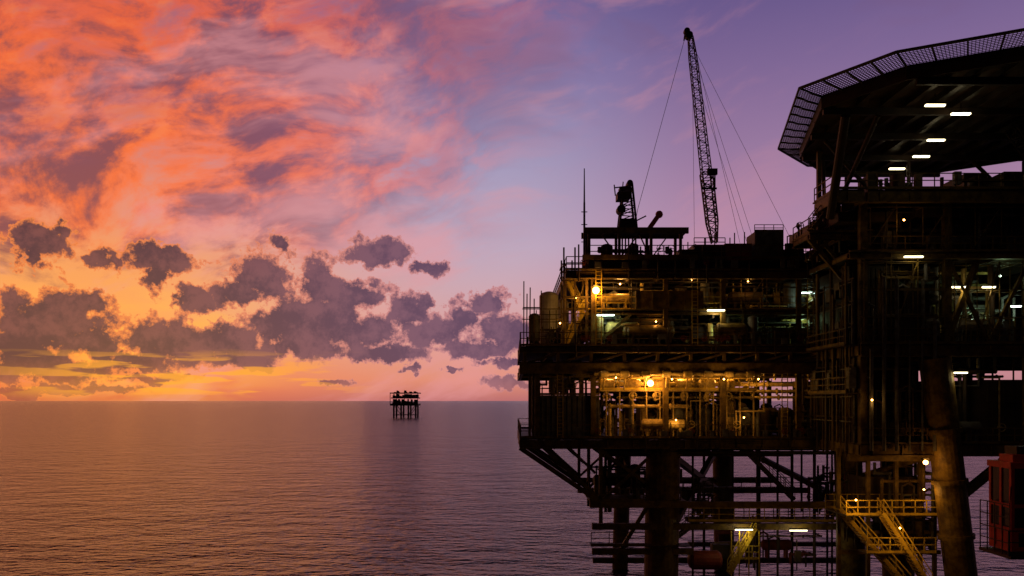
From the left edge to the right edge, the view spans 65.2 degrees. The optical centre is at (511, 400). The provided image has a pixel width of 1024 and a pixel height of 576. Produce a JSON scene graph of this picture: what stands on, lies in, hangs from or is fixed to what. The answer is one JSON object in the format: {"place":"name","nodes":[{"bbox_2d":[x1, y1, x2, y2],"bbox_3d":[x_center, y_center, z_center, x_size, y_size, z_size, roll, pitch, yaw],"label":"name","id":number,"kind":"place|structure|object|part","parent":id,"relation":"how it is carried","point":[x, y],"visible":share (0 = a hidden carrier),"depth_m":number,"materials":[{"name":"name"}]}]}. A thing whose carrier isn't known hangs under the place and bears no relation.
{"place":"outdoors","nodes":[
{"label":"outdoors","id":0,"kind":"place"},
{"bbox_2d":[0,401,1023,575],"bbox_3d":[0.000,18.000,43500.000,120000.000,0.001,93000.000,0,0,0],"label":"sea","id":1,"kind":"structure","parent":0,"point":[256,488],"depth_m":150.47,"materials":[{"name":"purple liquid"}]},
{"bbox_2d":[390,390,420,417],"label":"offshore platform","id":2,"kind":"structure","parent":1,"relation":"in","point":[403,402],"depth_m":847.00,"materials":[{"name":"metal"}]},
{"bbox_2d":[517,151,1023,575],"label":"offshore platform","id":3,"kind":"structure","parent":1,"relation":"in","point":[868,307],"depth_m":64.82,"materials":[{"name":"metal"}]},
{"bbox_2d":[581,168,586,267],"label":"radio mast","id":4,"kind":"object","parent":3,"relation":"on","point":[584,224],"visible":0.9,"depth_m":65.74,"materials":[{"name":"metal"}]},
{"bbox_2d":[614,27,788,248],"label":"lattice boom crane","id":5,"kind":"object","parent":3,"relation":"on","point":[625,193],"visible":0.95,"depth_m":74.50,"materials":[{"name":"metal"}]},
{"bbox_2d":[777,28,1023,229],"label":"helideck","id":6,"kind":"object","parent":3,"relation":"on","point":[957,112],"visible":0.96,"depth_m":53.60,"materials":[{"name":"metal"}]},
{"bbox_2d":[979,445,1023,559],"bbox_3d":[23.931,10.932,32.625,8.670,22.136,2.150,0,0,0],"label":"container","id":7,"kind":"object","parent":3,"relation":"on","point":[1006,505],"visible":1,"depth_m":32.32,"materials":[{"name":"red metal"}]},
{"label":"cab windows","id":8,"kind":"part","parent":7,"relation":"part of","materials":[{"name":"black glass"}]},
{"bbox_2d":[0,0,1023,400],"label":"sky","id":9,"kind":"structure","parent":0,"point":[201,200],"materials":[{"name":"multicoloured"}]}
]}

